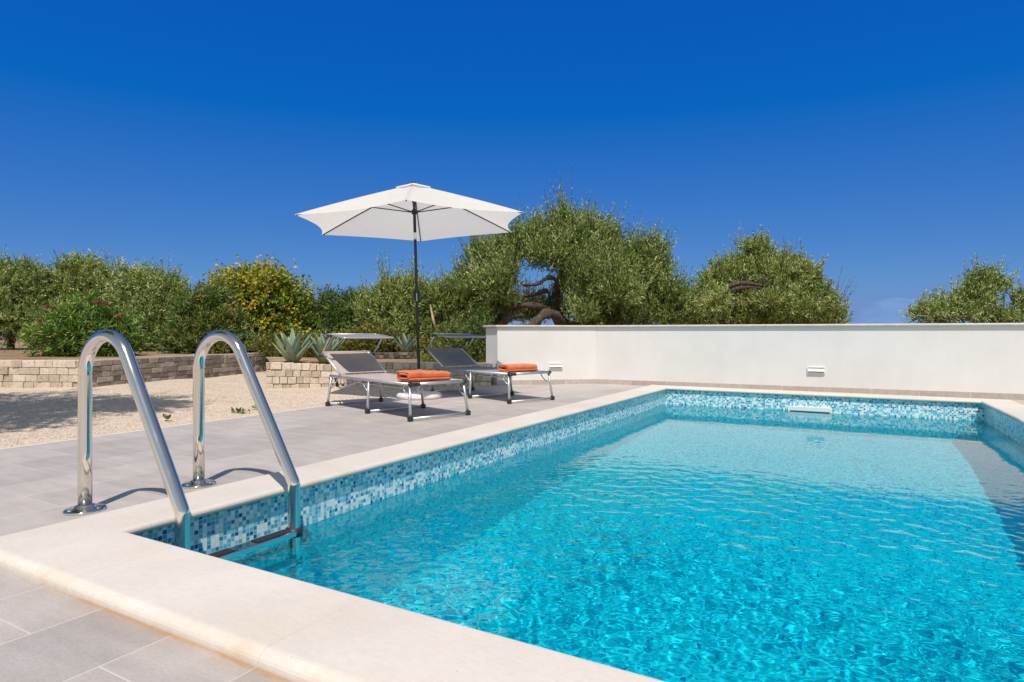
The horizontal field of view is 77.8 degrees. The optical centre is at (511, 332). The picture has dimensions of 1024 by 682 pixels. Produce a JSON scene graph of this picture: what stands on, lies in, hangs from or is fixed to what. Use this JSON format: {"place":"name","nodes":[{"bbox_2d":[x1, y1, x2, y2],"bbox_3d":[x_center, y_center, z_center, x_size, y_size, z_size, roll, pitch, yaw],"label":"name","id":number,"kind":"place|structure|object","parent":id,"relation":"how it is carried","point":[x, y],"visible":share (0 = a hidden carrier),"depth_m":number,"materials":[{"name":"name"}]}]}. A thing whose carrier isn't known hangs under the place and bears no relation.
{"place":"outdoors","nodes":[
{"label":"outdoors","id":0,"kind":"place"},
{"bbox_2d":[0,371,468,447],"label":"gravel ground","id":1,"kind":"structure","parent":0,"point":[64,435],"depth_m":7.98,"materials":[{"name":"beige gravel"}]},
{"bbox_2d":[0,360,96,387],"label":"stone retaining wall","id":2,"kind":"structure","parent":1,"relation":"on","point":[35,373],"depth_m":10.37,"materials":[{"name":"beige stone"}]},
{"bbox_2d":[1,288,155,356],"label":"oleander","id":3,"kind":"object","parent":1,"relation":"on","point":[73,326],"visible":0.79,"depth_m":12.65,"materials":[{"name":"green plant"}]},
{"bbox_2d":[163,413,170,418],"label":"fallen leaf","id":4,"kind":"object","parent":1,"relation":"on","point":[165,416],"visible":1,"depth_m":6.45,"materials":[{"name":"green plant"}]},
{"bbox_2d":[231,406,249,411],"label":"weed","id":5,"kind":"object","parent":1,"relation":"on","point":[238,410],"visible":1,"depth_m":7.18,"materials":[{"name":"green plant"}]},
{"bbox_2d":[197,254,320,357],"bbox_3d":[-6.722,-0.589,16.393,3.402,2.894,3.136,0,0,-30],"label":"yellowing tree","id":6,"kind":"object","parent":1,"relation":"on","point":[277,300],"visible":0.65,"depth_m":15.88,"materials":[{"name":"green plant"}]},
{"bbox_2d":[266,362,490,388],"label":"stone planter wall","id":7,"kind":"structure","parent":1,"relation":"on","point":[293,375],"depth_m":10.25,"materials":[{"name":"beige stone"}]},
{"bbox_2d":[266,357,485,363],"bbox_3d":[-1.623,0.548,12.254,8.421,0.001,4.102,0,0,4],"label":"garden bed","id":8,"kind":"object","parent":7,"relation":"in","point":[278,359],"visible":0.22,"depth_m":12.57,"materials":[{"name":"soil"}]},
{"bbox_2d":[272,326,315,362],"bbox_3d":[-3.694,0.215,10.733,0.756,0.680,0.707,0,0,30],"label":"agave","id":9,"kind":"object","parent":8,"relation":"on","point":[292,349],"visible":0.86,"depth_m":10.61,"materials":[{"name":"green plant"}]},
{"bbox_2d":[306,331,344,363],"bbox_3d":[-3.228,0.252,11.035,0.669,0.606,0.694,0,0,-17],"label":"agave","id":10,"kind":"object","parent":8,"relation":"on","point":[318,346],"visible":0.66,"depth_m":10.92,"materials":[{"name":"green plant"}]},
{"bbox_2d":[370,352,429,358],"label":"stone terrace wall","id":11,"kind":"structure","parent":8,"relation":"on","point":[394,355],"depth_m":13.26,"materials":[{"name":"beige stone"}]},
{"bbox_2d":[413,307,496,362],"bbox_3d":[-1.033,0.326,12.240,1.710,1.704,1.235,0,0,0],"label":"shrub","id":12,"kind":"object","parent":8,"relation":"on","point":[476,350],"visible":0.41,"depth_m":12.03,"materials":[{"name":"green plant"}]},
{"bbox_2d":[348,243,470,347],"bbox_3d":[-2.385,-0.669,15.614,2.759,3.033,2.373,0,0,30],"label":"olive tree","id":13,"kind":"object","parent":1,"relation":"on","point":[391,300],"visible":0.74,"depth_m":15.23,"materials":[{"name":"grey-green leaf"},{"name":"bark"}]},
{"bbox_2d":[0,337,483,359],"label":"garden terrace","id":14,"kind":"structure","parent":0,"point":[15,354],"depth_m":13.30,"materials":[{"name":"stone"}]},
{"bbox_2d":[0,243,72,349],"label":"olive tree","id":15,"kind":"object","parent":14,"relation":"on","point":[20,283],"visible":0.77,"depth_m":17.58,"materials":[{"name":"green plant"}]},
{"bbox_2d":[34,244,117,303],"bbox_3d":[-12.427,-0.959,18.532,2.856,3.257,2.541,0,0,30],"label":"olive tree","id":16,"kind":"object","parent":14,"relation":"on","point":[81,273],"visible":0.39,"depth_m":17.98,"materials":[{"name":"green leaf"},{"name":"bark"}]},
{"bbox_2d":[95,248,193,350],"bbox_3d":[-9.539,-0.705,16.793,2.726,2.996,2.345,0,0,30],"label":"olive tree","id":17,"kind":"object","parent":14,"relation":"on","point":[145,289],"visible":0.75,"depth_m":16.37,"materials":[{"name":"green plant"}]},
{"bbox_2d":[149,273,261,353],"bbox_3d":[-7.161,-0.310,14.765,2.233,2.165,2.049,0,0,30],"label":"oleander","id":18,"kind":"object","parent":14,"relation":"on","point":[200,314],"visible":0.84,"depth_m":14.50,"materials":[{"name":"green plant"}]},
{"bbox_2d":[243,326,266,351],"bbox_3d":[-6.409,0.134,15.434,0.747,0.691,0.732,0,0,3],"label":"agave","id":19,"kind":"object","parent":14,"relation":"on","point":[254,336],"visible":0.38,"depth_m":15.30,"materials":[{"name":"green plant"}]},
{"bbox_2d":[303,283,372,350],"bbox_3d":[-4.149,-0.157,16.601,2.786,2.348,2.537,0,0,1],"label":"oleander","id":20,"kind":"object","parent":14,"relation":"on","point":[336,311],"visible":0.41,"depth_m":16.14,"materials":[{"name":"green plant"}]},
{"bbox_2d":[242,319,438,357],"bbox_3d":[-3.828,0.237,14.609,4.736,1.133,1.618,0,0,-4],"label":"shrub","id":21,"kind":"object","parent":14,"relation":"on","point":[388,345],"visible":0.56,"depth_m":14.39,"materials":[{"name":"green plant"}]},
{"bbox_2d":[394,331,416,351],"bbox_3d":[-2.256,0.206,13.583,0.547,0.508,0.536,0,0,30],"label":"agave","id":22,"kind":"object","parent":14,"relation":"on","point":[408,344],"visible":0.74,"depth_m":13.50,"materials":[{"name":"green plant"}]},
{"bbox_2d":[440,171,702,327],"bbox_3d":[1.130,-1.765,15.725,6.424,4.759,4.865,0,0,30],"label":"olive tree","id":23,"kind":"object","parent":14,"relation":"on","point":[608,273],"visible":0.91,"depth_m":15.42,"materials":[{"name":"green plant"}]},
{"bbox_2d":[668,221,857,324],"bbox_3d":[6.457,-1.154,16.678,5.220,3.873,3.518,0,0,-26],"label":"olive tree","id":24,"kind":"object","parent":14,"relation":"on","point":[734,288],"visible":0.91,"depth_m":16.48,"materials":[{"name":"green leaf"},{"name":"bark"}]},
{"bbox_2d":[898,253,1023,323],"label":"olive tree","id":25,"kind":"object","parent":14,"relation":"on","point":[974,299],"visible":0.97,"depth_m":12.99,"materials":[{"name":"green plant"}]},
{"bbox_2d":[0,384,1023,681],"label":"pool deck","id":26,"kind":"structure","parent":0,"point":[50,632],"depth_m":3.89,"materials":[{"name":"tile"}]},
{"bbox_2d":[62,329,302,559],"bbox_3d":[-1.679,0.941,3.296,0.948,1.917,0.810,0,0,30],"label":"pool ladder","id":27,"kind":"object","parent":26,"relation":"attached to","point":[292,533],"visible":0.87,"depth_m":3.19,"materials":[{"name":"silver metal"}]},
{"bbox_2d":[319,334,470,421],"bbox_3d":[-1.445,0.454,7.439,0.794,0.890,2.095,0,0,-42],"label":"sun lounger","id":28,"kind":"object","parent":26,"relation":"on","point":[341,362],"visible":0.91,"depth_m":7.75,"materials":[{"name":"metal"}]},
{"bbox_2d":[397,370,450,381],"bbox_3d":[-0.933,0.453,6.779,0.552,0.114,0.275,0,0,-42],"label":"towel","id":29,"kind":"object","parent":28,"relation":"on","point":[413,375],"visible":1,"depth_m":6.67,"materials":[{"name":"orange fabric"}]},
{"bbox_2d":[397,369,441,399],"bbox_3d":[-1.281,0.700,8.777,0.624,0.400,0.624,0,0,30],"label":"concrete stand","id":30,"kind":"object","parent":26,"relation":"on","point":[427,395],"visible":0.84,"depth_m":8.58,"materials":[{"name":"white concrete"}]},
{"bbox_2d":[294,181,522,368],"bbox_3d":[-1.320,-0.655,8.771,3.267,2.872,2.976,-1,0,30],"label":"parasol","id":31,"kind":"object","parent":30,"relation":"in","point":[415,212],"visible":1,"depth_m":9.17,"materials":[{"name":"fabric"}]},
{"bbox_2d":[424,333,554,403],"bbox_3d":[-0.392,0.454,9.063,0.794,0.890,2.095,0,0,-39],"label":"sun lounger","id":32,"kind":"object","parent":26,"relation":"on","point":[443,357],"visible":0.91,"depth_m":9.40,"materials":[{"name":"grey mesh cloth"},{"name":"aluminium"},{"name":"black plastic"}]},
{"bbox_2d":[498,363,537,371],"bbox_3d":[0.085,0.460,8.385,0.508,0.099,0.264,0,0,-39],"label":"towel","id":33,"kind":"object","parent":32,"relation":"on","point":[521,367],"visible":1,"depth_m":8.29,"materials":[{"name":"orange fabric"}]},
{"bbox_2d":[0,385,1023,681],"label":"swimming pool","id":34,"kind":"structure","parent":26,"relation":"in","point":[132,563],"depth_m":2.40,"materials":[{"name":"tile"}]},
{"bbox_2d":[228,404,1023,681],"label":"water","id":35,"kind":"structure","parent":34,"relation":"in","point":[677,543],"depth_m":3.29,"materials":[{"name":"blue liquid"}]},
{"bbox_2d":[0,0,1023,331],"label":"sky","id":36,"kind":"structure","parent":0,"point":[885,138],"materials":[{"name":"blue"}]},
{"bbox_2d":[841,297,1020,323],"bbox_3d":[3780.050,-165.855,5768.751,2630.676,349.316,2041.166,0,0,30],"label":"mountain","id":37,"kind":"structure","parent":0,"point":[884,311],"depth_m":5826.48,"materials":[{"name":"blue"}]},
{"label":"ground","id":38,"kind":"structure","parent":0,"visible":0},
{"bbox_2d":[92,350,281,386],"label":"stone retaining wall","id":39,"kind":"structure","parent":38,"relation":"on","point":[112,372],"depth_m":11.89,"materials":[{"name":"beige stone"}]},
{"bbox_2d":[0,385,480,449],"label":"deck edging","id":40,"kind":"object","parent":38,"relation":"on","point":[169,426],"depth_m":5.89,"materials":[{"name":"grey stone"}]},
{"bbox_2d":[483,323,1023,399],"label":"boundary wall","id":41,"kind":"structure","parent":38,"relation":"on","point":[973,360],"depth_m":9.85,"materials":[{"name":"white paint"}]},
{"bbox_2d":[549,363,562,368],"bbox_3d":[0.764,0.577,11.079,0.245,0.098,0.048,0,0,-11],"label":"wall light","id":42,"kind":"object","parent":41,"relation":"attached to","point":[555,365],"visible":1,"depth_m":11.08,"materials":[{"name":"white plastic"}]},
{"bbox_2d":[807,367,824,373],"bbox_3d":[4.609,0.564,9.618,0.245,0.098,0.048,0,0,27],"label":"wall light","id":43,"kind":"object","parent":41,"relation":"attached to","point":[815,369],"visible":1,"depth_m":9.62,"materials":[{"name":"white plastic"}]}
]}

